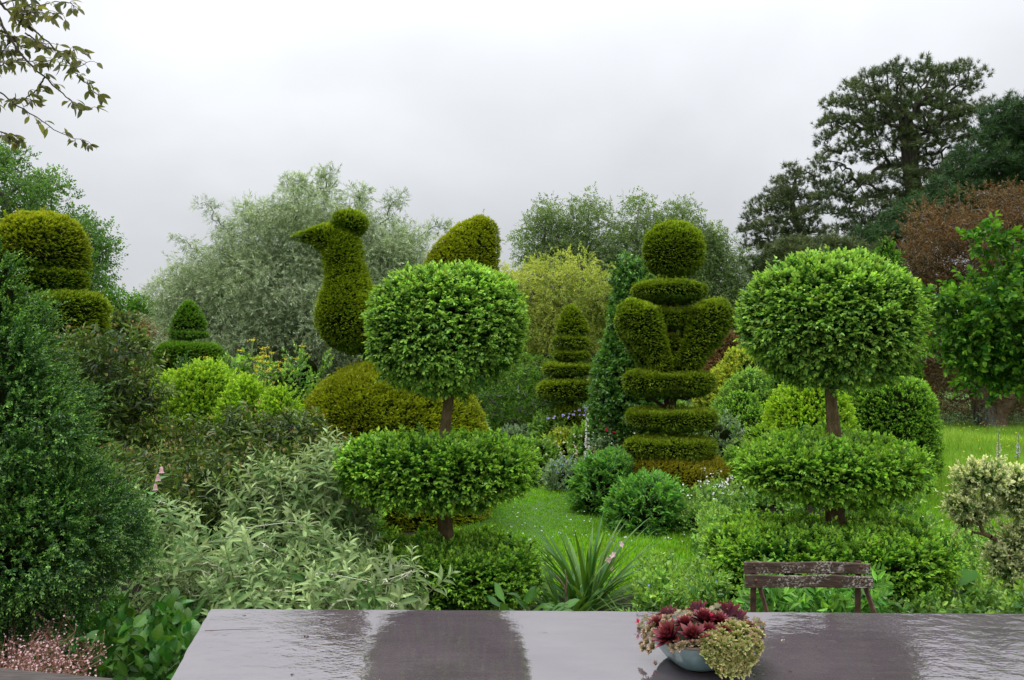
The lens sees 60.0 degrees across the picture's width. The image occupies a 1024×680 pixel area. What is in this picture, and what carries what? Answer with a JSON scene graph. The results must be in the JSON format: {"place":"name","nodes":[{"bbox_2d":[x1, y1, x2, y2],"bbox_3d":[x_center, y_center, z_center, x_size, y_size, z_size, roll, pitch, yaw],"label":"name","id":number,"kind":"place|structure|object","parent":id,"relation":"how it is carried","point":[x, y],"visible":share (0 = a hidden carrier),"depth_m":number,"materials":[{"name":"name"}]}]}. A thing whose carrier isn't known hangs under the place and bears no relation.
{"place":"outdoors","nodes":[
{"label":"outdoors","id":0,"kind":"place"},
{"bbox_2d":[3,597,74,674],"bbox_3d":[-1.795,1.145,3.375,0.352,0.292,0.237,-2,-2,43],"label":"pink saxifrage","id":1,"kind":"object","parent":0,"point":[61,625],"visible":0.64,"depth_m":3.35,"materials":[{"name":"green plant"}]},
{"bbox_2d":[0,615,105,675],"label":"pink saxifrage","id":2,"kind":"object","parent":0,"point":[36,667],"visible":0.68,"depth_m":3.07,"materials":[{"name":"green plant"}]},
{"bbox_2d":[7,530,524,679],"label":"bed soil","id":3,"kind":"structure","parent":0,"point":[135,588],"depth_m":6.24,"materials":[{"name":"soil"}]},
{"bbox_2d":[0,205,117,427],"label":"stacked yew topiary","id":4,"kind":"object","parent":3,"relation":"on","point":[56,245],"visible":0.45,"depth_m":7.78,"materials":[{"name":"green plant"}]},
{"bbox_2d":[40,315,185,588],"bbox_3d":[-3.041,0.828,6.555,1.204,2.036,0.938,0,-2,0],"label":"budded evergreen shrub","id":5,"kind":"object","parent":3,"relation":"on","point":[96,365],"visible":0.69,"depth_m":6.49,"materials":[{"name":"green plant"}]},
{"bbox_2d":[102,308,153,362],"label":"purple leaf shrub","id":6,"kind":"object","parent":3,"relation":"on","point":[119,320],"visible":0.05,"depth_m":12.91,"materials":[{"name":"brown plant"}]},
{"bbox_2d":[92,439,167,673],"bbox_3d":[-1.991,1.151,4.549,0.425,1.280,0.232,0,-2,-16],"label":"pink foxglove","id":7,"kind":"object","parent":3,"relation":"on","point":[157,477],"visible":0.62,"depth_m":4.57,"materials":[{"name":"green plant"}]},
{"bbox_2d":[131,368,176,432],"bbox_3d":[-3.403,1.427,8.754,0.999,2.305,0.904,0,-2,0],"label":"lime box cushion","id":8,"kind":"object","parent":3,"relation":"on","point":[166,375],"visible":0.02,"depth_m":8.64,"materials":[{"name":"green plant"}]},
{"bbox_2d":[114,480,221,600],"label":"felted sage bush","id":9,"kind":"object","parent":3,"relation":"on","point":[172,528],"visible":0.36,"depth_m":4.96,"materials":[{"name":"green plant"}]},
{"bbox_2d":[151,298,229,371],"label":"tiered yew topiary","id":10,"kind":"object","parent":3,"relation":"on","point":[190,323],"visible":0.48,"depth_m":13.78,"materials":[{"name":"green plant"}]},
{"bbox_2d":[150,357,245,540],"bbox_3d":[-2.929,1.343,8.382,1.135,2.437,1.067,0,-2,0],"label":"lime box cushion","id":11,"kind":"object","parent":3,"relation":"on","point":[198,381],"visible":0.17,"depth_m":8.15,"materials":[{"name":"green plant"}]},
{"bbox_2d":[85,386,353,517],"bbox_3d":[-2.184,1.092,6.572,2.438,1.509,1.359,0,-2,0],"label":"budded evergreen shrub","id":12,"kind":"object","parent":3,"relation":"on","point":[244,434],"visible":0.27,"depth_m":6.46,"materials":[{"name":"green plant"}]},
{"bbox_2d":[81,433,360,588],"bbox_3d":[-1.989,1.226,5.960,1.951,1.206,1.385,0,-2,0],"label":"budded evergreen shrub","id":13,"kind":"object","parent":3,"relation":"on","point":[186,486],"visible":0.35,"depth_m":5.70,"materials":[{"name":"green plant"}]},
{"bbox_2d":[207,369,270,439],"bbox_3d":[-2.427,1.353,8.085,0.849,2.177,0.843,0,-2,0],"label":"lime box cushion","id":14,"kind":"object","parent":3,"relation":"on","point":[245,387],"visible":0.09,"depth_m":7.97,"materials":[{"name":"green plant"}]},
{"bbox_2d":[229,354,251,375],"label":"leafy herb","id":15,"kind":"object","parent":3,"relation":"on","point":[243,368],"visible":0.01,"depth_m":9.96,"materials":[{"name":"green plant"}]},
{"bbox_2d":[249,347,284,388],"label":"yellow umbel plant","id":16,"kind":"object","parent":3,"relation":"on","point":[259,361],"visible":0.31,"depth_m":10.22,"materials":[{"name":"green plant"}]},
{"bbox_2d":[139,494,402,613],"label":"green filler shrub","id":17,"kind":"object","parent":3,"relation":"on","point":[380,520],"visible":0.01,"depth_m":6.05,"materials":[{"name":"green plant"}]},
{"bbox_2d":[140,495,412,617],"bbox_3d":[-1.312,1.336,4.962,1.505,0.925,0.999,0,-2,0],"label":"felted sage bush","id":18,"kind":"object","parent":3,"relation":"on","point":[324,534],"visible":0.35,"depth_m":4.87,"materials":[{"name":"green plant"}]},
{"bbox_2d":[252,379,313,434],"bbox_3d":[-2.033,1.405,7.862,0.720,2.112,0.690,0,-2,0],"label":"lime box cushion","id":19,"kind":"object","parent":3,"relation":"on","point":[281,395],"visible":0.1,"depth_m":7.82,"materials":[{"name":"green plant"}]},
{"bbox_2d":[255,354,318,405],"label":"leafy herb","id":20,"kind":"object","parent":3,"relation":"on","point":[288,378],"visible":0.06,"depth_m":9.82,"materials":[{"name":"green plant"}]},
{"bbox_2d":[118,525,459,644],"bbox_3d":[-1.169,1.351,4.463,1.828,0.866,0.982,0,-2,0],"label":"felted sage bush","id":21,"kind":"object","parent":3,"relation":"on","point":[279,588],"visible":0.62,"depth_m":4.37,"materials":[{"name":"green plant"}]},
{"bbox_2d":[201,425,382,604],"bbox_3d":[-1.329,1.174,5.580,1.178,1.286,0.895,0,-2,0],"label":"felted sage bush","id":22,"kind":"object","parent":3,"relation":"on","point":[316,504],"visible":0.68,"depth_m":5.42,"materials":[{"name":"green plant"}]},
{"bbox_2d":[281,341,334,399],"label":"leafy herb","id":23,"kind":"object","parent":3,"relation":"on","point":[311,363],"visible":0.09,"depth_m":10.33,"materials":[{"name":"green plant"}]},
{"bbox_2d":[138,160,501,419],"bbox_3d":[-3.837,-0.730,18.013,7.942,5.869,4.045,0,-2,0],"label":"silver willow leaved pear","id":24,"kind":"object","parent":3,"relation":"on","point":[245,288],"visible":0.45,"depth_m":17.28,"materials":[{"name":"grey plant"}]},
{"bbox_2d":[290,206,505,532],"bbox_3d":[-1.297,0.359,9.873,2.472,3.692,2.353,0,-2,0],"label":"bird topiary","id":25,"kind":"object","parent":3,"relation":"on","point":[346,398],"visible":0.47,"depth_m":9.53,"materials":[{"name":"green plant"}]},
{"bbox_2d":[331,258,545,610],"bbox_3d":[-0.461,0.648,5.457,1.353,2.331,1.175,0,-2,0],"label":"box topiary tree","id":26,"kind":"object","parent":3,"relation":"on","point":[434,331],"visible":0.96,"depth_m":5.14,"materials":[{"name":"green plant"}]},
{"bbox_2d":[494,423,536,438],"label":"border plant","id":27,"kind":"object","parent":3,"relation":"on","point":[515,429],"visible":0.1,"depth_m":13.99,"materials":[{"name":"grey plant"}]},
{"bbox_2d":[487,381,545,432],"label":"border shrub","id":28,"kind":"object","parent":3,"relation":"on","point":[492,427],"visible":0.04,"depth_m":16.74,"materials":[{"name":"plant"}]},
{"bbox_2d":[483,582,554,610],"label":"leaved plant","id":29,"kind":"object","parent":3,"relation":"on","point":[530,594],"visible":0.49,"depth_m":4.75,"materials":[{"name":"green plant"}]},
{"bbox_2d":[474,347,593,430],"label":"dark yew bush","id":30,"kind":"object","parent":3,"relation":"on","point":[524,409],"visible":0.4,"depth_m":14.75,"materials":[{"name":"green plant"}]},
{"bbox_2d":[520,431,562,474],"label":"border plant","id":31,"kind":"object","parent":3,"relation":"on","point":[548,447],"visible":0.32,"depth_m":12.79,"materials":[{"name":"green plant"}]},
{"bbox_2d":[533,543,556,599],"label":"dark bed leaves","id":32,"kind":"object","parent":3,"relation":"on","point":[547,553],"visible":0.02,"depth_m":6.95,"materials":[{"name":"green plant"}]},
{"bbox_2d":[524,401,572,450],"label":"border plant","id":33,"kind":"object","parent":3,"relation":"on","point":[536,422],"visible":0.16,"depth_m":13.71,"materials":[{"name":"green plant"}]},
{"bbox_2d":[540,424,577,458],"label":"border plant","id":34,"kind":"object","parent":3,"relation":"on","point":[563,435],"visible":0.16,"depth_m":13.25,"materials":[{"name":"green plant"}]},
{"bbox_2d":[534,303,591,432],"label":"tiered yew topiary","id":35,"kind":"object","parent":3,"relation":"on","point":[571,342],"visible":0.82,"depth_m":13.79,"materials":[{"name":"green plant"}]},
{"bbox_2d":[500,241,648,405],"bbox_3d":[0.973,0.166,16.549,3.301,3.962,3.033,1,-2,-38],"label":"golden acer","id":36,"kind":"object","parent":3,"relation":"on","point":[546,301],"visible":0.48,"depth_m":16.05,"materials":[{"name":"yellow plant"}]},
{"bbox_2d":[0,0,1023,325],"label":"sky","id":37,"kind":"structure","parent":0,"point":[471,107],"materials":[{"name":"white"}]},
{"bbox_2d":[527,594,636,611],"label":"bed soil","id":38,"kind":"structure","parent":0,"point":[625,608],"depth_m":6.14,"materials":[{"name":"soil"}]},
{"bbox_2d":[506,592,582,610],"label":"leaved plant","id":39,"kind":"object","parent":38,"relation":"on","point":[570,603],"visible":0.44,"depth_m":4.93,"materials":[{"name":"green plant"}]},
{"bbox_2d":[521,542,632,610],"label":"strap leaved clump","id":40,"kind":"object","parent":38,"relation":"on","point":[554,596],"visible":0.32,"depth_m":5.64,"materials":[{"name":"green plant"}]},
{"bbox_2d":[508,515,681,610],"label":"strap leaved clump","id":41,"kind":"object","parent":38,"relation":"on","point":[583,573],"visible":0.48,"depth_m":5.89,"materials":[{"name":"green plant"}]},
{"bbox_2d":[619,543,747,611],"bbox_3d":[1.141,1.545,5.539,0.894,0.587,2.051,0,-2,11],"label":"forget me not","id":42,"kind":"object","parent":38,"relation":"on","point":[681,586],"depth_m":4.82,"materials":[{"name":"plant"}]},
{"bbox_2d":[733,552,895,612],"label":"geranium leaves","id":43,"kind":"object","parent":38,"relation":"on","point":[809,599],"visible":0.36,"depth_m":4.31,"materials":[{"name":"green plant"}]},
{"bbox_2d":[699,244,969,612],"bbox_3d":[1.850,0.620,5.163,1.477,2.370,1.334,0,-2,0],"label":"box topiary tree","id":44,"kind":"object","parent":38,"relation":"on","point":[844,320],"visible":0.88,"depth_m":4.87,"materials":[{"name":"green plant"}]},
{"bbox_2d":[863,565,1023,613],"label":"ground cover leaves","id":45,"kind":"object","parent":38,"relation":"on","point":[991,594],"visible":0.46,"depth_m":4.58,"materials":[{"name":"green plant"}]},
{"bbox_2d":[948,568,1002,613],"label":"dock plant","id":46,"kind":"object","parent":45,"relation":"on","point":[968,577],"visible":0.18,"depth_m":5.00,"materials":[{"name":"green plant"}]},
{"bbox_2d":[908,508,995,573],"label":"clover patch leaves","id":47,"kind":"object","parent":38,"relation":"on","point":[973,553],"visible":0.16,"depth_m":6.66,"materials":[{"name":"green plant"}]},
{"bbox_2d":[933,454,1023,593],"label":"variegated bush","id":48,"kind":"object","parent":38,"relation":"on","point":[1002,485],"visible":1,"depth_m":5.33,"materials":[{"name":"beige plant"}]},
{"bbox_2d":[715,600,739,616],"bbox_3d":[0.747,0.944,3.082,0.104,0.096,0.046,-1,37,16],"label":"red houseleek","id":49,"kind":"object","parent":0,"point":[731,610],"visible":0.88,"depth_m":3.06,"materials":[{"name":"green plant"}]},
{"bbox_2d":[432,380,1023,595],"bbox_3d":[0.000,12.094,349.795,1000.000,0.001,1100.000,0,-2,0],"label":"lawn","id":50,"kind":"structure","parent":0,"point":[511,523],"depth_m":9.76,"materials":[{"name":"plant"}]},
{"bbox_2d":[0,140,130,294],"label":"oak tree","id":51,"kind":"object","parent":50,"relation":"on","point":[38,189],"visible":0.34,"depth_m":29.86,"materials":[{"name":"green plant"}]},
{"bbox_2d":[90,271,179,354],"bbox_3d":[-14.714,0.012,33.009,6.499,5.247,4.032,0,-2,0],"label":"field tree","id":52,"kind":"object","parent":50,"relation":"on","point":[135,305],"visible":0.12,"depth_m":32.60,"materials":[{"name":"green plant"}]},
{"bbox_2d":[107,310,165,353],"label":"dark shrub","id":53,"kind":"object","parent":50,"relation":"on","point":[150,327],"visible":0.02,"depth_m":23.91,"materials":[{"name":"green plant"}]},
{"bbox_2d":[505,192,590,379],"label":"birch tree","id":54,"kind":"object","parent":50,"relation":"on","point":[545,216],"visible":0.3,"depth_m":41.73,"materials":[{"name":"green plant"}]},
{"bbox_2d":[539,451,584,493],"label":"border plant","id":55,"kind":"object","parent":50,"relation":"on","point":[554,480],"visible":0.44,"depth_m":11.76,"materials":[{"name":"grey plant"}]},
{"bbox_2d":[558,419,593,473],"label":"border plant","id":56,"kind":"object","parent":50,"relation":"on","point":[578,440],"visible":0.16,"depth_m":12.65,"materials":[{"name":"green plant"}]},
{"bbox_2d":[542,182,638,377],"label":"birch tree","id":57,"kind":"object","parent":50,"relation":"on","point":[585,237],"visible":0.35,"depth_m":41.61,"materials":[{"name":"green plant"}]},
{"bbox_2d":[594,186,671,336],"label":"birch tree","id":58,"kind":"object","parent":50,"relation":"on","point":[641,225],"visible":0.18,"depth_m":41.84,"materials":[{"name":"green plant"}]},
{"bbox_2d":[654,192,729,401],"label":"birch tree","id":59,"kind":"object","parent":50,"relation":"on","point":[681,210],"visible":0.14,"depth_m":41.57,"materials":[{"name":"green plant"}]},
{"bbox_2d":[688,220,751,363],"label":"birch tree","id":60,"kind":"object","parent":50,"relation":"on","point":[721,275],"visible":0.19,"depth_m":41.67,"materials":[{"name":"green plant"}]},
{"bbox_2d":[703,328,740,372],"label":"border shrub","id":61,"kind":"object","parent":50,"relation":"on","point":[715,358],"visible":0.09,"depth_m":21.73,"materials":[{"name":"brown plant"}]},
{"bbox_2d":[691,499,755,554],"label":"lawn edge leaves","id":62,"kind":"object","parent":50,"relation":"on","point":[708,514],"visible":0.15,"depth_m":7.68,"materials":[{"name":"green plant"}]},
{"bbox_2d":[691,341,764,434],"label":"border shrub","id":63,"kind":"object","parent":50,"relation":"on","point":[731,363],"visible":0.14,"depth_m":16.75,"materials":[{"name":"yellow plant"}]},
{"bbox_2d":[717,246,761,356],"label":"birch tree","id":64,"kind":"object","parent":50,"relation":"on","point":[746,277],"visible":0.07,"depth_m":41.87,"materials":[{"name":"green plant"}]},
{"bbox_2d":[733,157,840,252],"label":"pine tree","id":65,"kind":"object","parent":50,"relation":"on","point":[785,191],"visible":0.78,"depth_m":42.96,"materials":[{"name":"green plant"}]},
{"bbox_2d":[847,375,946,480],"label":"clipped yew block","id":66,"kind":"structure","parent":50,"relation":"on","point":[907,411],"depth_m":11.82,"materials":[{"name":"green plant"}]},
{"bbox_2d":[870,236,928,384],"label":"tall green shrub","id":67,"kind":"object","parent":50,"relation":"on","point":[886,248],"visible":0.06,"depth_m":13.65,"materials":[{"name":"green plant"}]},
{"bbox_2d":[804,50,1000,396],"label":"pine tree","id":68,"kind":"object","parent":50,"relation":"on","point":[896,106],"visible":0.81,"depth_m":44.60,"materials":[{"name":"green plant"}]},
{"bbox_2d":[845,87,1023,257],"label":"pine tree","id":69,"kind":"object","parent":50,"relation":"on","point":[999,135],"visible":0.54,"depth_m":37.55,"materials":[{"name":"green plant"}]},
{"bbox_2d":[879,174,1023,427],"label":"brown tree","id":70,"kind":"object","parent":50,"relation":"on","point":[1013,215],"visible":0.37,"depth_m":23.63,"materials":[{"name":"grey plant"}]},
{"bbox_2d":[893,420,1023,504],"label":"meadow grass","id":71,"kind":"structure","parent":50,"relation":"on","point":[954,438],"depth_m":17.21,"materials":[{"name":"plant"}]},
{"bbox_2d":[908,209,1023,407],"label":"leafy fruit tree","id":72,"kind":"object","parent":50,"relation":"on","point":[982,328],"visible":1,"depth_m":8.35,"materials":[{"name":"green plant"}]},
{"bbox_2d":[938,404,1023,426],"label":"leafy undergrowth","id":73,"kind":"object","parent":50,"relation":"on","point":[976,418],"visible":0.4,"depth_m":23.95,"materials":[{"name":"green plant"}]},
{"bbox_2d":[618,505,859,526],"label":"bed soil","id":74,"kind":"structure","parent":0,"point":[772,508],"depth_m":10.11,"materials":[{"name":"soil"}]},
{"bbox_2d":[561,443,635,515],"bbox_3d":[1.104,1.751,10.089,0.966,1.152,0.884,1,-2,-32],"label":"peony mound","id":75,"kind":"object","parent":74,"relation":"on","point":[596,476],"visible":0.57,"depth_m":9.93,"materials":[{"name":"green plant"}]},
{"bbox_2d":[590,420,628,457],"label":"border plant","id":76,"kind":"object","parent":74,"relation":"on","point":[601,444],"visible":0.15,"depth_m":12.04,"materials":[{"name":"green plant"}]},
{"bbox_2d":[584,248,663,453],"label":"ivy column","id":77,"kind":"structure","parent":74,"relation":"on","point":[608,400],"depth_m":12.24,"materials":[{"name":"green plant"}]},
{"bbox_2d":[598,466,688,538],"bbox_3d":[1.353,1.745,8.930,0.928,0.928,0.922,1,-2,-29],"label":"peony mound","id":78,"kind":"object","parent":74,"relation":"on","point":[638,499],"visible":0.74,"depth_m":8.71,"materials":[{"name":"green plant"}]},
{"bbox_2d":[612,218,735,512],"bbox_3d":[1.872,0.332,10.392,1.524,3.542,1.507,0,-2,0],"label":"yew tower topiary","id":79,"kind":"object","parent":74,"relation":"on","point":[652,316],"visible":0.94,"depth_m":10.04,"materials":[{"name":"green plant"}]},
{"bbox_2d":[674,494,728,536],"bbox_3d":[1.884,1.844,8.638,0.656,0.662,0.895,0,-2,0],"label":"white speckled mound","id":80,"kind":"object","parent":74,"relation":"on","point":[691,522],"visible":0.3,"depth_m":8.60,"materials":[{"name":"green plant"}]},
{"bbox_2d":[682,468,744,505],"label":"white airy flowers","id":81,"kind":"object","parent":80,"relation":"on","point":[722,489],"visible":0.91,"depth_m":8.52,"materials":[{"name":"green plant"}]},
{"bbox_2d":[695,408,749,458],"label":"border shrub","id":82,"kind":"object","parent":74,"relation":"on","point":[724,435],"visible":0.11,"depth_m":11.78,"materials":[{"name":"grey plant"}]},
{"bbox_2d":[704,364,771,434],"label":"border shrub","id":83,"kind":"object","parent":74,"relation":"on","point":[750,380],"visible":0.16,"depth_m":15.24,"materials":[{"name":"green plant"}]},
{"bbox_2d":[718,388,764,436],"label":"border shrub","id":84,"kind":"object","parent":74,"relation":"on","point":[735,400],"visible":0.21,"depth_m":13.85,"materials":[{"name":"green plant"}]},
{"bbox_2d":[727,400,764,442],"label":"border shrub","id":85,"kind":"object","parent":74,"relation":"on","point":[753,417],"visible":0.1,"depth_m":12.40,"materials":[{"name":"green plant"}]},
{"bbox_2d":[718,440,773,509],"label":"border shrub","id":86,"kind":"object","parent":74,"relation":"on","point":[728,456],"visible":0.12,"depth_m":10.41,"materials":[{"name":"green plant"}]},
{"bbox_2d":[736,418,782,504],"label":"border shrub","id":87,"kind":"object","parent":74,"relation":"on","point":[762,431],"visible":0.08,"depth_m":10.74,"materials":[{"name":"green plant"}]},
{"bbox_2d":[673,474,927,516],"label":"shade leaves","id":88,"kind":"object","parent":74,"relation":"on","point":[749,499],"visible":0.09,"depth_m":9.03,"materials":[{"name":"green plant"}]},
{"bbox_2d":[760,382,858,432],"bbox_3d":[3.837,1.488,11.429,1.241,2.096,1.521,0,-2,0],"label":"golden clipped mound","id":89,"kind":"object","parent":74,"relation":"on","point":[793,406],"visible":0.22,"depth_m":11.14,"materials":[{"name":"green plant"}]},
{"bbox_2d":[737,226,882,282],"bbox_3d":[11.624,-0.883,34.110,6.189,7.103,4.267,0,-2,0],"label":"tree","id":90,"kind":"object","parent":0,"point":[787,245],"visible":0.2,"depth_m":33.57,"materials":[{"name":"green plant"}]},
{"label":"bed soil","id":91,"kind":"structure","parent":0,"visible":0},
{"bbox_2d":[0,632,68,673],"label":"pink saxifrage","id":92,"kind":"object","parent":91,"relation":"on","point":[17,664],"visible":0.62,"depth_m":3.08,"materials":[{"name":"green plant"}]},
{"bbox_2d":[0,0,110,151],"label":"overhanging tree","id":93,"kind":"object","parent":91,"relation":"on","point":[24,17],"visible":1,"depth_m":3.33,"materials":[{"name":"green plant"}]},
{"bbox_2d":[22,625,112,676],"bbox_3d":[-1.618,1.173,3.150,0.356,0.309,0.363,0,-2,0],"label":"pink saxifrage","id":94,"kind":"object","parent":91,"relation":"on","point":[71,660],"visible":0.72,"depth_m":3.19,"materials":[{"name":"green plant"}]},
{"bbox_2d":[0,235,172,667],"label":"dark foreground bush","id":95,"kind":"object","parent":91,"relation":"on","point":[52,530],"visible":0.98,"depth_m":3.58,"materials":[{"name":"green plant"}]},
{"bbox_2d":[62,586,201,679],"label":"broad leaves","id":96,"kind":"object","parent":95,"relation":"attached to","point":[155,628],"visible":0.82,"depth_m":3.56,"materials":[{"name":"green plant"}]},
{"bbox_2d":[65,619,183,679],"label":"broad leaved plant","id":97,"kind":"object","parent":96,"relation":"on","point":[170,671],"visible":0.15,"depth_m":3.63,"materials":[{"name":"green plant"}]},
{"bbox_2d":[10,639,164,679],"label":"broad leaved plant","id":98,"kind":"object","parent":91,"relation":"on","point":[103,668],"visible":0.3,"depth_m":3.66,"materials":[{"name":"green plant"}]},
{"label":"terrace","id":99,"kind":"structure","parent":0,"visible":0},
{"bbox_2d":[0,668,112,679],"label":"weathered bench","id":100,"kind":"object","parent":99,"relation":"on","point":[9,674],"visible":1,"depth_m":2.43,"materials":[{"name":"grey wood"}]},
{"bbox_2d":[171,609,1023,679],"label":"slate table","id":101,"kind":"object","parent":99,"relation":"on","point":[254,644],"visible":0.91,"depth_m":2.88,"materials":[{"name":"grey stone"}]},
{"bbox_2d":[650,617,764,671],"bbox_3d":[0.600,0.953,2.755,0.318,0.095,0.300,0,-2,-14],"label":"glazed bowl","id":102,"kind":"object","parent":101,"relation":"on","point":[691,658],"visible":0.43,"depth_m":2.63,"materials":[{"name":"blue ceramic"}]},
{"bbox_2d":[655,618,746,646],"bbox_3d":[0.600,0.893,2.757,0.284,0.039,0.268,0,-2,-14],"label":"compost","id":103,"kind":"object","parent":102,"relation":"in","point":[681,637],"visible":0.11,"depth_m":2.70,"materials":[{"name":"soil"}]},
{"bbox_2d":[651,617,680,647],"bbox_3d":[0.466,0.886,2.658,0.108,0.052,0.125,-43,15,-19],"label":"red houseleek","id":104,"kind":"object","parent":103,"relation":"on","point":[665,632],"visible":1,"depth_m":2.66,"materials":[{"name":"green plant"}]},
{"bbox_2d":[677,621,710,641],"bbox_3d":[0.541,0.872,2.633,0.098,0.044,0.091,-1,19,18],"label":"red houseleek","id":105,"kind":"object","parent":103,"relation":"on","point":[691,631],"visible":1,"depth_m":2.64,"materials":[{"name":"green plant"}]},
{"bbox_2d":[690,607,719,622],"bbox_3d":[0.597,0.849,2.726,0.087,0.046,0.101,-1,-2,22],"label":"red houseleek","id":106,"kind":"object","parent":103,"relation":"on","point":[702,614],"visible":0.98,"depth_m":2.71,"materials":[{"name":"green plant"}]},
{"bbox_2d":[743,561,876,612],"bbox_3d":[1.211,1.331,3.519,0.539,0.862,0.584,0,-2,0],"label":"folding garden chair","id":107,"kind":"object","parent":99,"relation":"on","point":[754,576],"visible":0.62,"depth_m":3.60,"materials":[{"name":"brown wood"}]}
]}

